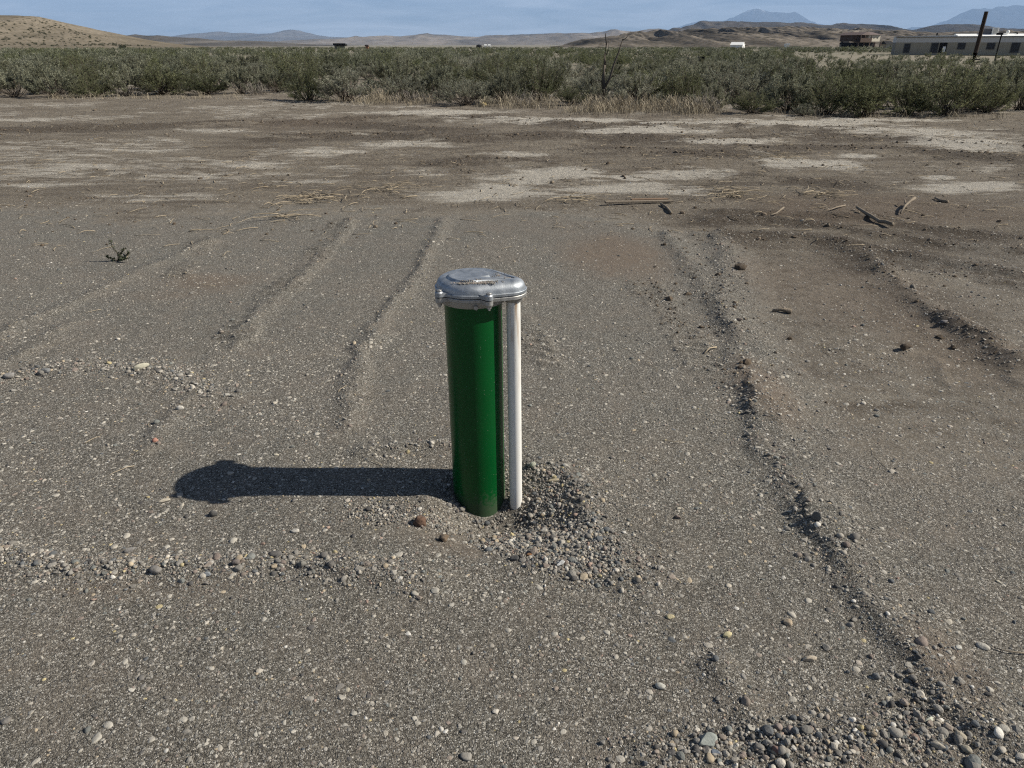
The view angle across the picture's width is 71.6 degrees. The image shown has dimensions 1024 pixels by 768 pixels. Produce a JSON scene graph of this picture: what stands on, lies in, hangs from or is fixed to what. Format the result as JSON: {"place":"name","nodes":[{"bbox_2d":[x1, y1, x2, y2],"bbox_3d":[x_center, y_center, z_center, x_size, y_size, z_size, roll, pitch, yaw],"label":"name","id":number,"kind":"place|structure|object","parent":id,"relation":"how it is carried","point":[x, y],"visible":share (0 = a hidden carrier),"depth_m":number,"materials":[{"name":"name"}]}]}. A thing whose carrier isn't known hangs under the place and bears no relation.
{"place":"outdoors","nodes":[
{"label":"outdoors","id":0,"kind":"place"},
{"bbox_2d":[0,15,235,49],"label":"hill","id":1,"kind":"structure","parent":0,"point":[18,29],"depth_m":412.72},
{"bbox_2d":[0,20,150,45],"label":"hillside brush","id":2,"kind":"object","parent":1,"relation":"on","point":[99,44],"visible":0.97,"depth_m":400.63,"materials":[{"name":"green plant"}]},
{"bbox_2d":[127,34,358,46],"bbox_3d":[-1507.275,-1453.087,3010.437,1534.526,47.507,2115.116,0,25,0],"label":"hills","id":3,"kind":"structure","parent":0,"point":[196,41],"depth_m":2664.70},
{"bbox_2d":[171,30,346,40],"bbox_3d":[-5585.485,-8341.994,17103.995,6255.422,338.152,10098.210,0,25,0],"label":"mountain","id":4,"kind":"structure","parent":0,"point":[283,35],"depth_m":15690.98,"materials":[{"name":"grey stone"}]},
{"bbox_2d":[267,28,664,44],"bbox_3d":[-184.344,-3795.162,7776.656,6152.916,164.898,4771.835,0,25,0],"label":"hills","id":5,"kind":"structure","parent":0,"point":[518,39],"depth_m":6672.75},
{"bbox_2d":[0,45,1023,767],"bbox_3d":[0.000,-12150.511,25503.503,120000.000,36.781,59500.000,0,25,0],"label":"ground","id":6,"kind":"structure","parent":0,"point":[148,157],"depth_m":2.82,"materials":[{"name":"soil"}]},
{"bbox_2d":[0,64,37,96],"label":"shrub","id":7,"kind":"object","parent":6,"relation":"on","point":[13,77],"visible":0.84,"depth_m":20.55,"materials":[{"name":"green plant"}]},
{"bbox_2d":[18,56,68,85],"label":"shrub","id":8,"kind":"object","parent":6,"relation":"on","point":[56,62],"visible":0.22,"depth_m":25.57,"materials":[{"name":"green plant"}]},
{"bbox_2d":[16,60,78,96],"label":"shrub","id":9,"kind":"object","parent":6,"relation":"on","point":[60,79],"visible":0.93,"depth_m":20.09,"materials":[{"name":"green plant"}]},
{"bbox_2d":[24,64,88,93],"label":"shrub","id":10,"kind":"object","parent":6,"relation":"on","point":[47,78],"visible":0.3,"depth_m":21.89,"materials":[{"name":"green plant"}]},
{"bbox_2d":[41,52,103,89],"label":"shrub","id":11,"kind":"object","parent":6,"relation":"on","point":[64,67],"visible":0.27,"depth_m":23.31,"materials":[{"name":"green plant"}]},
{"bbox_2d":[64,72,117,97],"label":"shrub","id":12,"kind":"object","parent":6,"relation":"on","point":[95,89],"visible":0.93,"depth_m":20.28,"materials":[{"name":"green plant"}]},
{"bbox_2d":[62,57,128,92],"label":"shrub","id":13,"kind":"object","parent":6,"relation":"on","point":[89,74],"visible":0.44,"depth_m":21.95,"materials":[{"name":"green plant"}]},
{"bbox_2d":[106,238,129,260],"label":"weed","id":14,"kind":"object","parent":6,"relation":"on","point":[121,258],"visible":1,"depth_m":4.89,"materials":[{"name":"green plant"}]},
{"bbox_2d":[96,63,156,95],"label":"shrub","id":15,"kind":"object","parent":6,"relation":"on","point":[116,83],"visible":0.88,"depth_m":20.88,"materials":[{"name":"green plant"}]},
{"bbox_2d":[116,51,150,65],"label":"shrub","id":16,"kind":"object","parent":6,"relation":"on","point":[128,58],"visible":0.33,"depth_m":36.33,"materials":[{"name":"green plant"}]},
{"bbox_2d":[124,61,196,94],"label":"shrub","id":17,"kind":"object","parent":6,"relation":"on","point":[167,82],"visible":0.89,"depth_m":21.47,"materials":[{"name":"green plant"}]},
{"bbox_2d":[129,59,199,91],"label":"shrub","id":18,"kind":"object","parent":6,"relation":"on","point":[177,67],"visible":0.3,"depth_m":22.71,"materials":[{"name":"green plant"}]},
{"bbox_2d":[171,71,228,94],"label":"shrub","id":19,"kind":"object","parent":6,"relation":"on","point":[205,87],"visible":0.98,"depth_m":21.43,"materials":[{"name":"green plant"}]},
{"bbox_2d":[180,52,225,83],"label":"shrub","id":20,"kind":"object","parent":6,"relation":"on","point":[202,62],"visible":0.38,"depth_m":25.82,"materials":[{"name":"green plant"}]},
{"bbox_2d":[192,66,254,88],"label":"shrub","id":21,"kind":"object","parent":6,"relation":"on","point":[217,70],"visible":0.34,"depth_m":23.98,"materials":[{"name":"green plant"}]},
{"bbox_2d":[219,64,266,93],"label":"shrub","id":22,"kind":"object","parent":6,"relation":"on","point":[243,76],"visible":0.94,"depth_m":21.99,"materials":[{"name":"green plant"}]},
{"bbox_2d":[227,53,266,67],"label":"shrub","id":23,"kind":"object","parent":6,"relation":"on","point":[255,58],"visible":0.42,"depth_m":34.86,"materials":[{"name":"green plant"}]},
{"bbox_2d":[243,80,279,95],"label":"dead bush","id":24,"kind":"object","parent":6,"relation":"on","point":[252,93],"visible":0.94,"depth_m":21.43,"materials":[{"name":"plant"}]},
{"bbox_2d":[250,64,297,92],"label":"shrub","id":25,"kind":"object","parent":6,"relation":"on","point":[265,76],"visible":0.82,"depth_m":22.32,"materials":[{"name":"green plant"}]},
{"bbox_2d":[235,209,320,223],"bbox_3d":[-1.967,-1.420,6.027,0.689,0.061,0.402,-5,26,-11],"label":"twig pile","id":26,"kind":"object","parent":6,"relation":"on","point":[285,215],"visible":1,"depth_m":6.05,"materials":[{"name":"brown wood"}]},
{"bbox_2d":[261,52,305,75],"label":"shrub","id":27,"kind":"object","parent":6,"relation":"on","point":[277,62],"visible":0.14,"depth_m":30.03,"materials":[{"name":"green plant"}]},
{"bbox_2d":[258,55,325,90],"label":"shrub","id":28,"kind":"object","parent":6,"relation":"on","point":[280,68],"visible":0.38,"depth_m":23.26,"materials":[{"name":"green plant"}]},
{"bbox_2d":[277,61,334,100],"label":"shrub","id":29,"kind":"object","parent":6,"relation":"on","point":[309,86],"visible":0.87,"depth_m":18.95,"materials":[{"name":"green plant"}]},
{"bbox_2d":[264,187,354,206],"bbox_3d":[-1.906,-1.834,6.911,0.814,0.061,1.006,0,25,0],"label":"twig pile","id":30,"kind":"object","parent":6,"relation":"on","point":[305,196],"visible":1,"depth_m":6.81,"materials":[{"name":"brown wood"}]},
{"bbox_2d":[298,53,325,72],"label":"shrub","id":31,"kind":"object","parent":6,"relation":"on","point":[308,60],"visible":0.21,"depth_m":34.69,"materials":[{"name":"green plant"}]},
{"bbox_2d":[317,60,347,77],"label":"shrub","id":32,"kind":"object","parent":6,"relation":"on","point":[331,65],"visible":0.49,"depth_m":31.13,"materials":[{"name":"green plant"}]},
{"bbox_2d":[311,64,379,101],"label":"shrub","id":33,"kind":"object","parent":6,"relation":"on","point":[341,80],"visible":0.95,"depth_m":18.66,"materials":[{"name":"green plant"}]},
{"bbox_2d":[355,63,381,79],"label":"shrub","id":34,"kind":"object","parent":6,"relation":"on","point":[363,70],"visible":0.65,"depth_m":30.79,"materials":[{"name":"green plant"}]},
{"bbox_2d":[349,182,431,195],"bbox_3d":[-1.234,-1.993,7.202,0.750,0.075,0.776,-11,28,-23],"label":"twig pile","id":35,"kind":"object","parent":6,"relation":"on","point":[393,184],"visible":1,"depth_m":7.22,"materials":[{"name":"brown wood"}]},
{"bbox_2d":[360,52,426,93],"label":"shrub","id":36,"kind":"object","parent":6,"relation":"on","point":[382,68],"visible":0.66,"depth_m":21.48,"materials":[{"name":"green plant"}]},
{"bbox_2d":[373,72,429,99],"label":"shrub","id":37,"kind":"object","parent":6,"relation":"on","point":[410,85],"visible":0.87,"depth_m":19.18,"materials":[{"name":"green plant"}]},
{"bbox_2d":[383,90,451,103],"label":"dead bush","id":38,"kind":"object","parent":6,"relation":"on","point":[424,100],"visible":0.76,"depth_m":18.25,"materials":[{"name":"beige plant"}]},
{"bbox_2d":[413,515,425,526],"bbox_3d":[-0.289,0.429,2.218,0.041,0.042,0.040,-5,31,2],"label":"rock","id":39,"kind":"object","parent":6,"relation":"on","point":[419,520],"visible":0.99,"depth_m":2.20,"materials":[{"name":"stone"}]},
{"bbox_2d":[416,64,457,99],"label":"shrub","id":40,"kind":"object","parent":6,"relation":"on","point":[440,76],"visible":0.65,"depth_m":19.46,"materials":[{"name":"green plant"}]},
{"bbox_2d":[421,56,476,96],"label":"shrub","id":41,"kind":"object","parent":6,"relation":"on","point":[450,71],"visible":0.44,"depth_m":20.21,"materials":[{"name":"green plant"}]},
{"bbox_2d":[430,74,493,105],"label":"shrub","id":42,"kind":"object","parent":6,"relation":"on","point":[463,90],"visible":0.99,"depth_m":17.63,"materials":[{"name":"green plant"}]},
{"bbox_2d":[459,60,492,83],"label":"shrub","id":43,"kind":"object","parent":6,"relation":"on","point":[475,67],"visible":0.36,"depth_m":27.16,"materials":[{"name":"green plant"}]},
{"bbox_2d":[435,268,526,516],"bbox_3d":[-0.112,0.099,2.281,0.264,0.924,0.248,23,34,40],"label":"wellhead","id":44,"kind":"object","parent":6,"relation":"on","point":[473,330],"visible":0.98,"depth_m":2.18,"materials":[{"name":"green metal"}]},
{"bbox_2d":[454,272,513,283],"bbox_3d":[-0.074,-0.300,2.058,0.200,0.016,0.090,-18,31,-32],"label":"grit","id":45,"kind":"object","parent":44,"relation":"on","point":[483,282],"visible":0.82,"depth_m":2.04,"materials":[{"name":"stone"}]},
{"bbox_2d":[471,54,517,82],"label":"shrub","id":46,"kind":"object","parent":6,"relation":"on","point":[477,74],"visible":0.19,"depth_m":25.59,"materials":[{"name":"green plant"}]},
{"bbox_2d":[479,61,522,103],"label":"shrub","id":47,"kind":"object","parent":6,"relation":"on","point":[502,76],"visible":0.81,"depth_m":18.06,"materials":[{"name":"green plant"}]},
{"bbox_2d":[476,52,526,84],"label":"shrub","id":48,"kind":"object","parent":6,"relation":"on","point":[489,67],"visible":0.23,"depth_m":22.63,"materials":[{"name":"green plant"}]},
{"bbox_2d":[484,75,536,100],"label":"shrub","id":49,"kind":"object","parent":6,"relation":"on","point":[516,91],"visible":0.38,"depth_m":18.40,"materials":[{"name":"green plant"}]},
{"bbox_2d":[0,45,1023,71],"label":"brush","id":50,"kind":"object","parent":6,"relation":"on","point":[427,56],"visible":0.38,"depth_m":63.45,"materials":[{"name":"green plant"}]},
{"bbox_2d":[0,102,1023,419],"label":"dirt crumbs","id":51,"kind":"object","parent":6,"relation":"on","point":[670,298],"visible":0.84,"depth_m":7.50,"materials":[{"name":"soil"}]},
{"bbox_2d":[0,114,1023,496],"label":"twig litter","id":52,"kind":"object","parent":6,"relation":"on","point":[592,184],"visible":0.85,"depth_m":7.67,"materials":[{"name":"brown wood"}]},
{"bbox_2d":[513,52,571,100],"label":"shrub","id":53,"kind":"object","parent":6,"relation":"on","point":[541,82],"visible":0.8,"depth_m":18.70,"materials":[{"name":"green plant"}]},
{"bbox_2d":[514,55,576,88],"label":"shrub","id":54,"kind":"object","parent":6,"relation":"on","point":[545,71],"visible":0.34,"depth_m":22.16,"materials":[{"name":"green plant"}]},
{"bbox_2d":[544,72,596,96],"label":"shrub","id":55,"kind":"object","parent":6,"relation":"on","point":[569,83],"visible":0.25,"depth_m":20.21,"materials":[{"name":"green plant"}]},
{"bbox_2d":[541,58,600,84],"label":"shrub","id":56,"kind":"object","parent":6,"relation":"on","point":[576,71],"visible":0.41,"depth_m":26.32,"materials":[{"name":"green plant"}]},
{"bbox_2d":[556,86,591,104],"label":"shrub","id":57,"kind":"object","parent":6,"relation":"on","point":[566,95],"visible":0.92,"depth_m":17.62,"materials":[{"name":"green plant"}]},
{"bbox_2d":[541,190,610,203],"bbox_3d":[0.635,-1.794,6.818,0.700,0.068,0.605,0,25,0],"label":"twig pile","id":58,"kind":"object","parent":6,"relation":"on","point":[565,197],"visible":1,"depth_m":6.78,"materials":[{"name":"brown wood"}]},
{"bbox_2d":[569,65,620,99],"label":"shrub","id":59,"kind":"object","parent":6,"relation":"on","point":[589,79],"visible":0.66,"depth_m":18.33,"materials":[{"name":"green plant"}]},
{"bbox_2d":[580,55,622,77],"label":"shrub","id":60,"kind":"object","parent":6,"relation":"on","point":[606,71],"visible":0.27,"depth_m":27.34,"materials":[{"name":"green plant"}]},
{"bbox_2d":[593,33,629,100],"bbox_3d":[2.505,-7.985,18.017,0.908,1.715,0.150,0,25,0],"label":"dead tree","id":61,"kind":"object","parent":6,"relation":"on","point":[604,84],"visible":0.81,"depth_m":18.03,"materials":[{"name":"brown wood"}]},
{"bbox_2d":[607,67,665,104],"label":"shrub","id":62,"kind":"object","parent":6,"relation":"on","point":[619,88],"visible":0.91,"depth_m":17.43,"materials":[{"name":"green plant"}]},
{"bbox_2d":[604,200,673,203],"bbox_3d":[1.195,-1.714,6.676,0.664,0.016,0.050,-3,26,-10],"label":"board","id":63,"kind":"object","parent":6,"relation":"on","point":[640,201],"visible":1,"depth_m":6.67,"materials":[{"name":"wood"}]},
{"bbox_2d":[610,66,679,103],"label":"shrub","id":64,"kind":"object","parent":6,"relation":"on","point":[655,85],"visible":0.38,"depth_m":18.03,"materials":[{"name":"green plant"}]},
{"bbox_2d":[659,67,716,104],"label":"shrub","id":65,"kind":"object","parent":6,"relation":"on","point":[686,88],"visible":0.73,"depth_m":17.58,"materials":[{"name":"green plant"}]},
{"bbox_2d":[657,60,718,100],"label":"shrub","id":66,"kind":"object","parent":6,"relation":"on","point":[692,69],"visible":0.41,"depth_m":18.60,"materials":[{"name":"green plant"}]},
{"bbox_2d":[689,87,716,112],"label":"dead bush","id":67,"kind":"object","parent":6,"relation":"on","point":[706,105],"visible":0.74,"depth_m":15.58,"materials":[{"name":"plant"}]},
{"bbox_2d":[687,81,730,108],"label":"shrub","id":68,"kind":"object","parent":6,"relation":"on","point":[719,95],"visible":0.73,"depth_m":16.18,"materials":[{"name":"green plant"}]},
{"bbox_2d":[686,184,772,201],"bbox_3d":[2.172,-1.909,7.051,0.796,0.087,0.893,0,25,0],"label":"twig pile","id":69,"kind":"object","parent":6,"relation":"on","point":[733,193],"visible":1,"depth_m":7.03,"materials":[{"name":"brown wood"}]},
{"bbox_2d":[693,55,776,102],"bbox_3d":[5.684,-7.770,18.153,2.264,1.147,1.910,-10,27,-20],"label":"shrub","id":70,"kind":"object","parent":6,"relation":"on","point":[737,83],"visible":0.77,"depth_m":18.04,"materials":[{"name":"green plant"}]},
{"bbox_2d":[718,61,755,76],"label":"shrub","id":71,"kind":"object","parent":6,"relation":"on","point":[724,66],"visible":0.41,"depth_m":28.15,"materials":[{"name":"green plant"}]},
{"bbox_2d":[729,88,783,113],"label":"shrub","id":72,"kind":"object","parent":6,"relation":"on","point":[743,103],"visible":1,"depth_m":15.34,"materials":[{"name":"green plant"}]},
{"bbox_2d":[747,62,836,110],"bbox_3d":[6.414,-6.748,16.158,2.050,1.038,1.778,9,27,19],"label":"shrub","id":73,"kind":"object","parent":6,"relation":"on","point":[774,91],"visible":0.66,"depth_m":16.05,"materials":[{"name":"green plant"}]},
{"bbox_2d":[765,70,820,109],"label":"shrub","id":74,"kind":"object","parent":6,"relation":"on","point":[793,94],"visible":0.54,"depth_m":16.14,"materials":[{"name":"green plant"}]},
{"bbox_2d":[760,48,840,102],"bbox_3d":[7.447,-7.862,18.145,2.295,1.328,2.183,-4,26,-9],"label":"shrub","id":75,"kind":"object","parent":6,"relation":"on","point":[809,68],"visible":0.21,"depth_m":18.03,"materials":[{"name":"green plant"}]},
{"bbox_2d":[790,103,814,115],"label":"shrub","id":76,"kind":"object","parent":6,"relation":"on","point":[801,109],"visible":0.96,"depth_m":14.78,"materials":[{"name":"green plant"}]},
{"bbox_2d":[779,55,825,72],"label":"shrub","id":77,"kind":"object","parent":6,"relation":"on","point":[800,61],"visible":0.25,"depth_m":30.63,"materials":[{"name":"green plant"}]},
{"bbox_2d":[784,70,863,114],"bbox_3d":[6.840,-6.231,15.213,1.584,0.901,1.644,-1,25,-3],"label":"shrub","id":78,"kind":"object","parent":6,"relation":"on","point":[821,99],"visible":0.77,"depth_m":15.23,"materials":[{"name":"green plant"}]},
{"bbox_2d":[787,184,869,200],"bbox_3d":[3.086,-1.892,7.003,0.607,0.072,0.727,0,25,0],"label":"twig pile","id":79,"kind":"object","parent":6,"relation":"on","point":[825,193],"visible":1,"depth_m":6.95,"materials":[{"name":"brown wood"}]},
{"bbox_2d":[812,50,879,89],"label":"shrub","id":80,"kind":"object","parent":6,"relation":"on","point":[846,70],"visible":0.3,"depth_m":20.30,"materials":[{"name":"green plant"}]},
{"bbox_2d":[840,32,881,47],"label":"house","id":81,"kind":"structure","parent":6,"relation":"on","point":[861,39],"depth_m":235.19,"materials":[{"name":"beige paint"}]},
{"bbox_2d":[826,62,915,116],"bbox_3d":[7.441,-6.167,14.836,1.743,1.094,2.084,1,25,3],"label":"shrub","id":82,"kind":"object","parent":6,"relation":"on","point":[870,102],"visible":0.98,"depth_m":14.71,"materials":[{"name":"green plant"}]},
{"bbox_2d":[856,206,893,225],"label":"branch","id":83,"kind":"object","parent":6,"relation":"on","point":[876,219],"visible":1,"depth_m":5.96,"materials":[{"name":"wood"}]},
{"bbox_2d":[848,67,903,99],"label":"shrub","id":84,"kind":"object","parent":6,"relation":"on","point":[891,74],"visible":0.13,"depth_m":19.19,"materials":[{"name":"green plant"}]},
{"bbox_2d":[870,53,915,81],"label":"shrub","id":85,"kind":"object","parent":6,"relation":"on","point":[894,67],"visible":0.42,"depth_m":23.68,"materials":[{"name":"green plant"}]},
{"bbox_2d":[876,71,948,114],"bbox_3d":[8.500,-6.162,15.116,1.324,0.911,1.384,-3,26,-6],"label":"shrub","id":86,"kind":"object","parent":6,"relation":"on","point":[910,103],"visible":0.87,"depth_m":15.04,"materials":[{"name":"green plant"}]},
{"bbox_2d":[881,67,952,106],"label":"shrub","id":87,"kind":"object","parent":6,"relation":"on","point":[929,82],"visible":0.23,"depth_m":16.65,"materials":[{"name":"green plant"}]},
{"bbox_2d":[906,48,978,91],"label":"shrub","id":88,"kind":"object","parent":6,"relation":"on","point":[941,62],"visible":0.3,"depth_m":20.95,"materials":[{"name":"green plant"}]},
{"bbox_2d":[899,57,1011,115],"bbox_3d":[9.213,-6.223,14.882,2.005,1.137,1.755,-6,26,-13],"label":"shrub","id":89,"kind":"object","parent":6,"relation":"on","point":[963,97],"visible":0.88,"depth_m":14.80,"materials":[{"name":"green plant"}]},
{"bbox_2d":[891,27,1023,54],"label":"trailer home","id":90,"kind":"object","parent":6,"relation":"on","point":[1010,44],"visible":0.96,"depth_m":107.33,"materials":[{"name":"grey metal"}]},
{"bbox_2d":[932,66,1017,109],"bbox_3d":[10.761,-6.828,16.402,1.856,0.949,1.728,0,25,1],"label":"shrub","id":91,"kind":"object","parent":6,"relation":"on","point":[1011,87],"visible":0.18,"depth_m":16.27,"materials":[{"name":"green plant"}]},
{"bbox_2d":[971,11,988,66],"bbox_3d":[26.015,-18.922,39.693,0.480,3.352,0.285,0,25,0],"label":"wooden pole","id":92,"kind":"object","parent":6,"relation":"on","point":[979,37],"visible":0.81,"depth_m":39.48,"materials":[{"name":"brown wood"}]},
{"bbox_2d":[963,57,1023,112],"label":"shrub","id":93,"kind":"object","parent":6,"relation":"on","point":[991,105],"visible":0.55,"depth_m":15.57,"materials":[{"name":"green plant"}]},
{"bbox_2d":[970,51,1023,76],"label":"shrub","id":94,"kind":"object","parent":6,"relation":"on","point":[976,70],"visible":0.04,"depth_m":21.59,"materials":[{"name":"green plant"}]},
{"bbox_2d":[977,58,1023,105],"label":"shrub","id":95,"kind":"object","parent":6,"relation":"on","point":[1012,64],"visible":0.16,"depth_m":17.09,"materials":[{"name":"green plant"}]},
{"bbox_2d":[1003,53,1023,109],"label":"shrub","id":96,"kind":"object","parent":6,"relation":"on","point":[1019,76],"visible":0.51,"depth_m":16.08,"materials":[{"name":"green plant"}]},
{"bbox_2d":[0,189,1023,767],"bbox_3d":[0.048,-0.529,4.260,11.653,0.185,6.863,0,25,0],"label":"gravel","id":97,"kind":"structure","parent":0,"point":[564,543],"depth_m":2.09,"materials":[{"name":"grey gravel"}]},
{"bbox_2d":[699,732,717,746],"bbox_3d":[0.413,0.753,1.502,0.048,0.017,0.032,-14,34,-16],"label":"stone","id":98,"kind":"object","parent":97,"relation":"on","point":[709,739],"visible":1,"depth_m":1.50,"materials":[{"name":"white stone"}]},
{"bbox_2d":[0,0,1023,36],"label":"sky","id":99,"kind":"structure","parent":0,"point":[330,18],"materials":[{"name":"blue"}]},
{"bbox_2d":[48,85,1011,119],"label":"dry grass","id":100,"kind":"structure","parent":0,"point":[612,106],"depth_m":16.20,"materials":[{"name":"plant"}]},
{"bbox_2d":[669,9,822,29],"bbox_3d":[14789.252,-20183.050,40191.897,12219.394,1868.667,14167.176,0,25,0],"label":"mountain","id":101,"kind":"structure","parent":0,"point":[755,15],"depth_m":39124.01,"materials":[{"name":"blue stone"}]},
{"bbox_2d":[551,26,1023,47],"bbox_3d":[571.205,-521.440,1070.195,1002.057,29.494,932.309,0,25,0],"label":"badlands","id":102,"kind":"structure","parent":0,"point":[779,36],"depth_m":826.11,"materials":[{"name":"soil"}]},
{"bbox_2d":[668,21,1023,32],"bbox_3d":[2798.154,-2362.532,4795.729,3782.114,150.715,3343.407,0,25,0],"label":"mesa","id":103,"kind":"structure","parent":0,"point":[932,29],"depth_m":4468.39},
{"bbox_2d":[908,5,1023,29],"bbox_3d":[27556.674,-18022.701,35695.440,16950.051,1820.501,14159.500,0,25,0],"label":"mountain","id":104,"kind":"structure","parent":0,"point":[1012,16],"depth_m":34642.11,"materials":[{"name":"blue stone"}]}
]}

